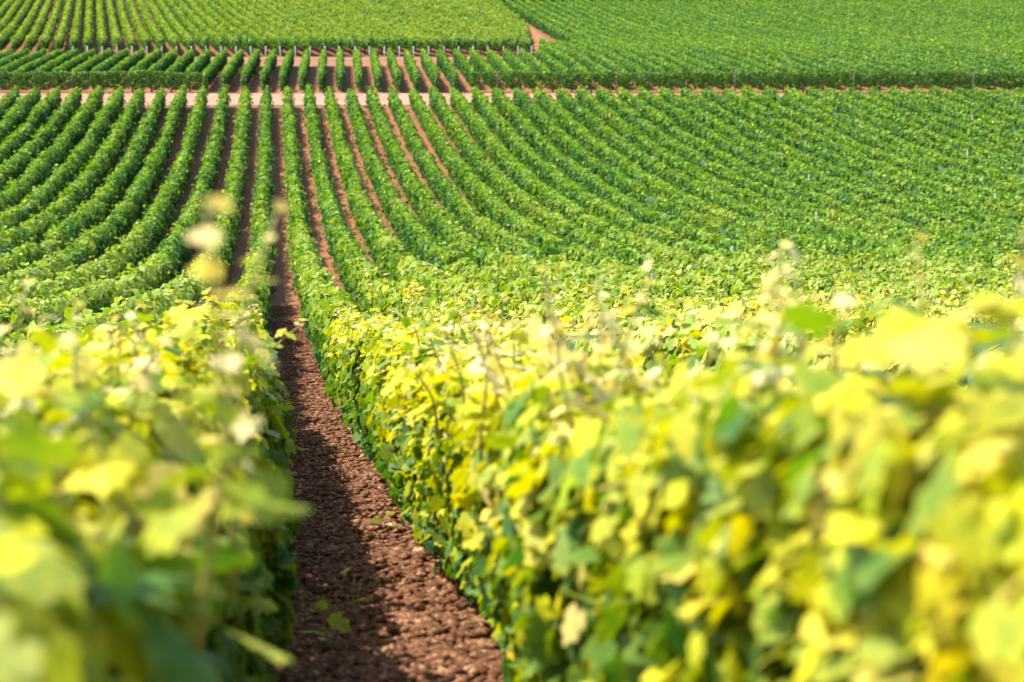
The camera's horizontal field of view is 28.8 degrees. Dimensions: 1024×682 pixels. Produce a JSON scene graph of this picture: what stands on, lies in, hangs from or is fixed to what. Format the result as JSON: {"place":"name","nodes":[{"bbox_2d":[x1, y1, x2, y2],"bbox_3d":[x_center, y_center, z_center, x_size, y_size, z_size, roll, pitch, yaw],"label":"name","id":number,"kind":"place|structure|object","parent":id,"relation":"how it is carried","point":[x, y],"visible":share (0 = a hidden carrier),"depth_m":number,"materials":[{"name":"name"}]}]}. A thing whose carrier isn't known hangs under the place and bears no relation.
{"place":"outdoors","nodes":[
{"label":"outdoors","id":0,"kind":"place"},
{"bbox_2d":[0,94,926,104],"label":"dirt track","id":1,"kind":"structure","parent":0,"point":[276,99],"depth_m":99.63,"materials":[{"name":"soil"}]},
{"bbox_2d":[0,0,1019,681],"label":"vineyard soil","id":2,"kind":"structure","parent":0,"point":[284,294],"depth_m":86.34,"materials":[{"name":"brown soil"}]},
{"bbox_2d":[0,85,41,145],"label":"vine row","id":3,"kind":"object","parent":2,"relation":"on","point":[22,109],"visible":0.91,"depth_m":87.86,"materials":[{"name":"green plant"}]},
{"bbox_2d":[10,0,44,50],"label":"vine row","id":4,"kind":"object","parent":2,"relation":"on","point":[17,39],"visible":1,"depth_m":154.43,"materials":[{"name":"green plant"}]},
{"bbox_2d":[0,87,62,166],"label":"vine row","id":5,"kind":"object","parent":2,"relation":"on","point":[41,113],"visible":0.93,"depth_m":84.48,"materials":[{"name":"green plant"}]},
{"bbox_2d":[0,87,85,191],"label":"vine row","id":6,"kind":"object","parent":2,"relation":"on","point":[16,166],"visible":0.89,"depth_m":79.31,"materials":[{"name":"green plant"}]},
{"bbox_2d":[0,86,105,214],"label":"vine row","id":7,"kind":"object","parent":2,"relation":"on","point":[16,192],"visible":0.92,"depth_m":74.62,"materials":[{"name":"green plant"}]},
{"bbox_2d":[0,84,126,236],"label":"vine row","id":8,"kind":"object","parent":2,"relation":"on","point":[46,193],"visible":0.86,"depth_m":70.09,"materials":[{"name":"green plant"}]},
{"bbox_2d":[0,86,147,259],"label":"vine row","id":9,"kind":"object","parent":2,"relation":"on","point":[90,178],"visible":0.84,"depth_m":65.02,"materials":[{"name":"green plant"}]},
{"bbox_2d":[0,86,166,275],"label":"vine row","id":10,"kind":"object","parent":2,"relation":"on","point":[98,207],"visible":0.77,"depth_m":59.83,"materials":[{"name":"green plant"}]},
{"bbox_2d":[0,85,188,292],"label":"vine row","id":11,"kind":"object","parent":2,"relation":"on","point":[97,241],"visible":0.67,"depth_m":54.48,"materials":[{"name":"green plant"}]},
{"bbox_2d":[0,69,201,91],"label":"vine row","id":12,"kind":"object","parent":2,"relation":"on","point":[94,76],"visible":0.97,"depth_m":103.10,"materials":[{"name":"green plant"}]},
{"bbox_2d":[0,85,208,302],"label":"vine row","id":13,"kind":"object","parent":2,"relation":"on","point":[139,244],"visible":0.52,"depth_m":49.30,"materials":[{"name":"green plant"}]},
{"bbox_2d":[0,84,231,337],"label":"vine row","id":14,"kind":"object","parent":2,"relation":"on","point":[170,259],"visible":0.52,"depth_m":36.95,"materials":[{"name":"green plant"}]},
{"bbox_2d":[0,84,253,360],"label":"vine row","id":15,"kind":"object","parent":2,"relation":"on","point":[158,302],"visible":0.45,"depth_m":29.01,"materials":[{"name":"green plant"}]},
{"bbox_2d":[0,85,310,681],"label":"vine row","id":16,"kind":"object","parent":2,"relation":"on","point":[150,512],"visible":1,"depth_m":2.23,"materials":[{"name":"green plant"}]},
{"bbox_2d":[144,0,181,52],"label":"vine row","id":17,"kind":"object","parent":2,"relation":"on","point":[173,40],"visible":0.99,"depth_m":154.61,"materials":[{"name":"green plant"}]},
{"bbox_2d":[153,0,195,49],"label":"vine row","id":18,"kind":"object","parent":2,"relation":"on","point":[187,39],"visible":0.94,"depth_m":156.62,"materials":[{"name":"green plant"}]},
{"bbox_2d":[163,0,209,50],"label":"vine row","id":19,"kind":"object","parent":2,"relation":"on","point":[202,40],"visible":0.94,"depth_m":155.53,"materials":[{"name":"green plant"}]},
{"bbox_2d":[174,0,225,52],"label":"vine row","id":20,"kind":"object","parent":2,"relation":"on","point":[217,41],"visible":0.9,"depth_m":155.22,"materials":[{"name":"green plant"}]},
{"bbox_2d":[183,0,239,53],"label":"vine row","id":21,"kind":"object","parent":2,"relation":"on","point":[231,41],"visible":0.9,"depth_m":155.98,"materials":[{"name":"green plant"}]},
{"bbox_2d":[194,0,255,55],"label":"vine row","id":22,"kind":"object","parent":2,"relation":"on","point":[246,41],"visible":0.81,"depth_m":153.52,"materials":[{"name":"green plant"}]},
{"bbox_2d":[204,0,268,55],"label":"vine row","id":23,"kind":"object","parent":2,"relation":"on","point":[261,43],"visible":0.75,"depth_m":153.93,"materials":[{"name":"green plant"}]},
{"bbox_2d":[214,0,284,55],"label":"vine row","id":24,"kind":"object","parent":2,"relation":"on","point":[275,41],"visible":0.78,"depth_m":154.65,"materials":[{"name":"green plant"}]},
{"bbox_2d":[225,0,298,54],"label":"vine row","id":25,"kind":"object","parent":2,"relation":"on","point":[290,42],"visible":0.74,"depth_m":154.38,"materials":[{"name":"green plant"}]},
{"bbox_2d":[233,0,313,49],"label":"vine row","id":26,"kind":"object","parent":2,"relation":"on","point":[305,41],"visible":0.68,"depth_m":154.18,"materials":[{"name":"green plant"}]},
{"bbox_2d":[245,0,328,50],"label":"vine row","id":27,"kind":"object","parent":2,"relation":"on","point":[320,41],"visible":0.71,"depth_m":151.44,"materials":[{"name":"green plant"}]},
{"bbox_2d":[255,0,344,54],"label":"vine row","id":28,"kind":"object","parent":2,"relation":"on","point":[335,41],"visible":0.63,"depth_m":155.24,"materials":[{"name":"green plant"}]},
{"bbox_2d":[266,0,357,55],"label":"vine row","id":29,"kind":"object","parent":2,"relation":"on","point":[350,43],"visible":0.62,"depth_m":152.97,"materials":[{"name":"green plant"}]},
{"bbox_2d":[273,0,372,55],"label":"vine row","id":30,"kind":"object","parent":2,"relation":"on","point":[364,42],"visible":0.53,"depth_m":150.71,"materials":[{"name":"green plant"}]},
{"bbox_2d":[298,598,352,650],"bbox_3d":[-0.518,0.886,5.767,0.233,0.268,0.178,-1,4,-17],"label":"vine seedling","id":31,"kind":"object","parent":2,"relation":"on","point":[339,622],"visible":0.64,"depth_m":5.76,"materials":[{"name":"green plant"}]},
{"bbox_2d":[284,0,387,55],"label":"vine row","id":32,"kind":"object","parent":2,"relation":"on","point":[379,42],"visible":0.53,"depth_m":153.64,"materials":[{"name":"green plant"}]},
{"bbox_2d":[295,0,401,55],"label":"vine row","id":33,"kind":"object","parent":2,"relation":"on","point":[394,42],"visible":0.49,"depth_m":152.36,"materials":[{"name":"green plant"}]},
{"bbox_2d":[304,0,416,54],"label":"vine row","id":34,"kind":"object","parent":2,"relation":"on","point":[407,40],"visible":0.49,"depth_m":153.67,"materials":[{"name":"green plant"}]},
{"bbox_2d":[316,0,431,50],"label":"vine row","id":35,"kind":"object","parent":2,"relation":"on","point":[424,42],"visible":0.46,"depth_m":151.56,"materials":[{"name":"green plant"}]},
{"bbox_2d":[275,328,492,678],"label":"leaf litter","id":36,"kind":"object","parent":2,"relation":"on","point":[440,669],"visible":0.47,"depth_m":7.14,"materials":[{"name":"brown plant"}]},
{"bbox_2d":[324,0,445,50],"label":"vine row","id":37,"kind":"object","parent":2,"relation":"on","point":[438,42],"visible":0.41,"depth_m":151.71,"materials":[{"name":"green plant"}]},
{"bbox_2d":[268,305,516,681],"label":"soil clods","id":38,"kind":"object","parent":2,"relation":"on","point":[433,643],"visible":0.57,"depth_m":7.14,"materials":[{"name":"brown soil"}]},
{"bbox_2d":[336,0,460,54],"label":"vine row","id":39,"kind":"object","parent":2,"relation":"on","point":[452,43],"visible":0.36,"depth_m":153.28,"materials":[{"name":"green plant"}]},
{"bbox_2d":[345,0,475,55],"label":"vine row","id":40,"kind":"object","parent":2,"relation":"on","point":[468,42],"visible":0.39,"depth_m":154.20,"materials":[{"name":"green plant"}]},
{"bbox_2d":[356,0,490,55],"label":"vine row","id":41,"kind":"object","parent":2,"relation":"on","point":[482,43],"visible":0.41,"depth_m":154.34,"materials":[{"name":"green plant"}]},
{"bbox_2d":[366,0,507,55],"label":"vine row","id":42,"kind":"object","parent":2,"relation":"on","point":[498,42],"visible":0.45,"depth_m":148.91,"materials":[{"name":"green plant"}]},
{"bbox_2d":[374,0,520,55],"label":"vine row","id":43,"kind":"object","parent":2,"relation":"on","point":[513,41],"visible":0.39,"depth_m":154.98,"materials":[{"name":"green plant"}]},
{"bbox_2d":[538,37,608,88],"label":"vine row","id":44,"kind":"object","parent":2,"relation":"on","point":[587,62],"visible":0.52,"depth_m":115.41,"materials":[{"name":"green plant"}]},
{"bbox_2d":[505,0,666,86],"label":"vine row","id":45,"kind":"object","parent":2,"relation":"on","point":[550,29],"visible":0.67,"depth_m":147.48,"materials":[{"name":"green plant"}]},
{"bbox_2d":[555,39,628,88],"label":"vine row","id":46,"kind":"object","parent":2,"relation":"on","point":[604,61],"visible":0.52,"depth_m":114.96,"materials":[{"name":"green plant"}]},
{"bbox_2d":[515,0,684,87],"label":"vine row","id":47,"kind":"object","parent":2,"relation":"on","point":[662,62],"visible":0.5,"depth_m":130.01,"materials":[{"name":"green plant"}]},
{"bbox_2d":[570,39,646,87],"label":"vine row","id":48,"kind":"object","parent":2,"relation":"on","point":[629,66],"visible":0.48,"depth_m":114.43,"materials":[{"name":"green plant"}]},
{"bbox_2d":[525,0,705,88],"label":"vine row","id":49,"kind":"object","parent":2,"relation":"on","point":[669,58],"visible":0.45,"depth_m":132.43,"materials":[{"name":"green plant"}]},
{"bbox_2d":[535,0,723,88],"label":"vine row","id":50,"kind":"object","parent":2,"relation":"on","point":[697,62],"visible":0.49,"depth_m":131.19,"materials":[{"name":"green plant"}]},
{"bbox_2d":[545,0,742,88],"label":"vine row","id":51,"kind":"object","parent":2,"relation":"on","point":[723,66],"visible":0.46,"depth_m":128.24,"materials":[{"name":"green plant"}]},
{"bbox_2d":[300,83,997,396],"bbox_3d":[-4.191,-5.206,49.034,0.865,7.788,94.350,0,4,-7],"label":"vine row","id":52,"kind":"object","parent":2,"relation":"on","point":[362,278],"visible":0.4,"depth_m":20.04,"materials":[{"name":"green plant"}]},
{"bbox_2d":[280,86,1023,681],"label":"vine row","id":53,"kind":"object","parent":2,"relation":"on","point":[598,516],"visible":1,"depth_m":2.27,"materials":[{"name":"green plant"}]},
{"bbox_2d":[555,0,761,87],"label":"vine row","id":54,"kind":"object","parent":2,"relation":"on","point":[737,64],"visible":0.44,"depth_m":130.07,"materials":[{"name":"green plant"}]},
{"bbox_2d":[323,86,1007,387],"bbox_3d":[-3.188,-5.130,49.137,0.897,7.622,94.522,0,4,-7],"label":"vine row","id":55,"kind":"object","parent":2,"relation":"on","point":[389,252],"visible":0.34,"depth_m":27.09,"materials":[{"name":"green plant"}]},
{"bbox_2d":[564,0,780,88],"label":"vine row","id":56,"kind":"object","parent":2,"relation":"on","point":[748,61],"visible":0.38,"depth_m":129.60,"materials":[{"name":"green plant"}]},
{"bbox_2d":[343,88,1022,357],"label":"vine row","id":57,"kind":"object","parent":2,"relation":"on","point":[409,230],"visible":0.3,"depth_m":38.20,"materials":[{"name":"green plant"}]},
{"bbox_2d":[574,0,800,89],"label":"vine row","id":58,"kind":"object","parent":2,"relation":"on","point":[781,67],"visible":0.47,"depth_m":129.92,"materials":[{"name":"green plant"}]},
{"bbox_2d":[364,86,1023,339],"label":"vine row","id":59,"kind":"object","parent":2,"relation":"on","point":[436,218],"visible":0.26,"depth_m":40.99,"materials":[{"name":"green plant"}]},
{"bbox_2d":[584,0,818,87],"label":"vine row","id":60,"kind":"object","parent":2,"relation":"on","point":[798,66],"visible":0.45,"depth_m":131.23,"materials":[{"name":"green plant"}]},
{"bbox_2d":[386,86,1023,328],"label":"vine row","id":61,"kind":"object","parent":2,"relation":"on","point":[454,201],"visible":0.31,"depth_m":46.81,"materials":[{"name":"green plant"}]},
{"bbox_2d":[408,88,1023,322],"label":"vine row","id":62,"kind":"object","parent":2,"relation":"on","point":[485,199],"visible":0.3,"depth_m":47.80,"materials":[{"name":"green plant"}]},
{"bbox_2d":[594,0,838,88],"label":"vine row","id":63,"kind":"object","parent":2,"relation":"on","point":[810,64],"visible":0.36,"depth_m":130.02,"materials":[{"name":"green plant"}]},
{"bbox_2d":[428,85,1023,310],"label":"vine row","id":64,"kind":"object","parent":2,"relation":"on","point":[510,193],"visible":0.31,"depth_m":50.48,"materials":[{"name":"green plant"}]},
{"bbox_2d":[603,0,856,87],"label":"vine row","id":65,"kind":"object","parent":2,"relation":"on","point":[832,65],"visible":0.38,"depth_m":130.97,"materials":[{"name":"green plant"}]},
{"bbox_2d":[448,87,1021,299],"bbox_3d":[1.804,-5.663,56.985,0.866,7.603,79.093,0,4,-7],"label":"vine row","id":66,"kind":"object","parent":2,"relation":"on","point":[509,165],"visible":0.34,"depth_m":52.31,"materials":[{"name":"green plant"}]},
{"bbox_2d":[470,86,1003,293],"bbox_3d":[2.658,-5.778,58.192,0.892,7.670,76.191,0,4,-7],"label":"vine row","id":67,"kind":"object","parent":2,"relation":"on","point":[551,175],"visible":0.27,"depth_m":58.57,"materials":[{"name":"green plant"}]},
{"bbox_2d":[613,0,875,87],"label":"vine row","id":68,"kind":"object","parent":2,"relation":"on","point":[850,65],"visible":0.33,"depth_m":130.88,"materials":[{"name":"green plant"}]},
{"bbox_2d":[469,69,1023,91],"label":"vine row","id":69,"kind":"object","parent":2,"relation":"on","point":[712,80],"visible":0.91,"depth_m":103.09,"materials":[{"name":"green plant"}]},
{"bbox_2d":[490,85,1015,292],"bbox_3d":[3.543,-5.884,59.568,0.824,7.663,73.646,0,4,-7],"label":"vine row","id":70,"kind":"object","parent":2,"relation":"on","point":[545,148],"visible":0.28,"depth_m":56.50,"materials":[{"name":"green plant"}]},
{"bbox_2d":[623,0,894,87],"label":"vine row","id":71,"kind":"object","parent":2,"relation":"on","point":[830,54],"visible":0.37,"depth_m":130.87,"materials":[{"name":"green plant"}]},
{"bbox_2d":[512,86,1016,286],"bbox_3d":[4.403,-5.955,60.903,0.890,7.648,70.934,0,4,-7],"label":"vine row","id":72,"kind":"object","parent":2,"relation":"on","point":[560,138],"visible":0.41,"depth_m":56.18,"materials":[{"name":"green plant"}]},
{"bbox_2d":[633,0,914,87],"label":"vine row","id":73,"kind":"object","parent":2,"relation":"on","point":[862,57],"visible":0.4,"depth_m":128.14,"materials":[{"name":"green plant"}]},
{"bbox_2d":[532,84,1023,279],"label":"vine row","id":74,"kind":"object","parent":2,"relation":"on","point":[570,125],"visible":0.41,"depth_m":58.41,"materials":[{"name":"green plant"}]},
{"bbox_2d":[554,88,1019,272],"bbox_3d":[6.115,-6.087,63.432,0.892,7.545,65.346,0,4,-7],"label":"vine row","id":75,"kind":"object","parent":2,"relation":"on","point":[596,125],"visible":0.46,"depth_m":63.23,"materials":[{"name":"green plant"}]},
{"bbox_2d":[642,0,933,86],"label":"vine row","id":76,"kind":"object","parent":2,"relation":"on","point":[911,67],"visible":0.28,"depth_m":128.07,"materials":[{"name":"green plant"}]},
{"bbox_2d":[573,86,1020,268],"bbox_3d":[6.898,-6.255,64.878,0.849,7.652,62.885,0,4,-7],"label":"vine row","id":77,"kind":"object","parent":2,"relation":"on","point":[613,120],"visible":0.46,"depth_m":62.20,"materials":[{"name":"green plant"}]},
{"bbox_2d":[653,0,952,87],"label":"vine row","id":78,"kind":"object","parent":2,"relation":"on","point":[877,52],"visible":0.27,"depth_m":134.35,"materials":[{"name":"green plant"}]},
{"bbox_2d":[595,88,1021,259],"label":"vine row","id":79,"kind":"object","parent":2,"relation":"on","point":[664,140],"visible":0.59,"depth_m":63.88,"materials":[{"name":"green plant"}]},
{"bbox_2d":[662,0,971,88],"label":"vine row","id":80,"kind":"object","parent":2,"relation":"on","point":[929,62],"visible":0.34,"depth_m":127.70,"materials":[{"name":"green plant"}]},
{"bbox_2d":[616,87,1021,252],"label":"vine row","id":81,"kind":"object","parent":2,"relation":"on","point":[667,125],"visible":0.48,"depth_m":66.33,"materials":[{"name":"green plant"}]},
{"bbox_2d":[637,86,1023,249],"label":"vine row","id":82,"kind":"object","parent":2,"relation":"on","point":[687,122],"visible":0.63,"depth_m":67.05,"materials":[{"name":"green plant"}]},
{"bbox_2d":[672,0,990,88],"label":"vine row","id":83,"kind":"object","parent":2,"relation":"on","point":[950,62],"visible":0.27,"depth_m":130.00,"materials":[{"name":"green plant"}]},
{"bbox_2d":[658,86,1023,241],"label":"vine row","id":84,"kind":"object","parent":2,"relation":"on","point":[718,125],"visible":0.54,"depth_m":67.81,"materials":[{"name":"green plant"}]},
{"bbox_2d":[682,0,1010,87],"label":"vine row","id":85,"kind":"object","parent":2,"relation":"on","point":[971,62],"visible":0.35,"depth_m":129.74,"materials":[{"name":"green plant"}]},
{"bbox_2d":[679,87,1023,232],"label":"vine row","id":86,"kind":"object","parent":2,"relation":"on","point":[749,131],"visible":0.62,"depth_m":70.43,"materials":[{"name":"green plant"}]},
{"bbox_2d":[692,0,1023,88],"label":"vine row","id":87,"kind":"object","parent":2,"relation":"on","point":[988,62],"visible":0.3,"depth_m":129.79,"materials":[{"name":"green plant"}]},
{"bbox_2d":[700,87,1023,224],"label":"vine row","id":88,"kind":"object","parent":2,"relation":"on","point":[810,148],"visible":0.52,"depth_m":71.36,"materials":[{"name":"green plant"}]},
{"bbox_2d":[701,0,1023,71],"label":"vine row","id":89,"kind":"object","parent":2,"relation":"on","point":[992,60],"visible":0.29,"depth_m":137.97,"materials":[{"name":"green plant"}]},
{"bbox_2d":[711,0,1023,65],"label":"vine row","id":90,"kind":"object","parent":2,"relation":"on","point":[990,54],"visible":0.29,"depth_m":144.19,"materials":[{"name":"green plant"}]},
{"bbox_2d":[721,0,1023,61],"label":"vine row","id":91,"kind":"object","parent":2,"relation":"on","point":[981,50],"visible":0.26,"depth_m":148.31,"materials":[{"name":"green plant"}]},
{"bbox_2d":[722,88,1023,212],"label":"vine row","id":92,"kind":"object","parent":2,"relation":"on","point":[802,133],"visible":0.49,"depth_m":74.09,"materials":[{"name":"green plant"}]},
{"bbox_2d":[731,0,1023,56],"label":"vine row","id":93,"kind":"object","parent":2,"relation":"on","point":[1006,51],"visible":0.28,"depth_m":149.14,"materials":[{"name":"green plant"}]},
{"bbox_2d":[740,84,1023,207],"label":"vine row","id":94,"kind":"object","parent":2,"relation":"on","point":[803,121],"visible":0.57,"depth_m":75.11,"materials":[{"name":"green plant"}]},
{"bbox_2d":[740,0,1023,54],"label":"vine row","id":95,"kind":"object","parent":2,"relation":"on","point":[842,23],"visible":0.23,"depth_m":157.22,"materials":[{"name":"green plant"}]},
{"bbox_2d":[750,0,1023,50],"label":"vine row","id":96,"kind":"object","parent":2,"relation":"on","point":[858,24],"visible":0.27,"depth_m":157.45,"materials":[{"name":"green plant"}]},
{"bbox_2d":[762,86,1023,197],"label":"vine row","id":97,"kind":"object","parent":2,"relation":"on","point":[825,118],"visible":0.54,"depth_m":77.43,"materials":[{"name":"green plant"}]},
{"bbox_2d":[784,85,1023,188],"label":"vine row","id":98,"kind":"object","parent":2,"relation":"on","point":[888,138],"visible":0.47,"depth_m":77.89,"materials":[{"name":"green plant"}]},
{"bbox_2d":[804,86,1023,179],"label":"vine row","id":99,"kind":"object","parent":2,"relation":"on","point":[841,106],"visible":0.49,"depth_m":81.08,"materials":[{"name":"green plant"}]},
{"bbox_2d":[825,87,1023,174],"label":"vine row","id":100,"kind":"object","parent":2,"relation":"on","point":[876,111],"visible":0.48,"depth_m":81.17,"materials":[{"name":"green plant"}]},
{"bbox_2d":[845,84,1023,162],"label":"vine row","id":101,"kind":"object","parent":2,"relation":"on","point":[930,124],"visible":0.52,"depth_m":83.01,"materials":[{"name":"green plant"}]},
{"bbox_2d":[868,86,1023,155],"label":"vine row","id":102,"kind":"object","parent":2,"relation":"on","point":[916,107],"visible":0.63,"depth_m":84.13,"materials":[{"name":"green plant"}]},
{"bbox_2d":[888,86,1023,146],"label":"vine row","id":103,"kind":"object","parent":2,"relation":"on","point":[936,106],"visible":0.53,"depth_m":86.31,"materials":[{"name":"green plant"}]},
{"bbox_2d":[910,87,1023,136],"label":"vine row","id":104,"kind":"object","parent":2,"relation":"on","point":[1010,127],"visible":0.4,"depth_m":87.53,"materials":[{"name":"green plant"}]},
{"bbox_2d":[928,86,1023,129],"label":"vine row","id":105,"kind":"object","parent":2,"relation":"on","point":[990,111],"visible":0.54,"depth_m":89.06,"materials":[{"name":"green plant"}]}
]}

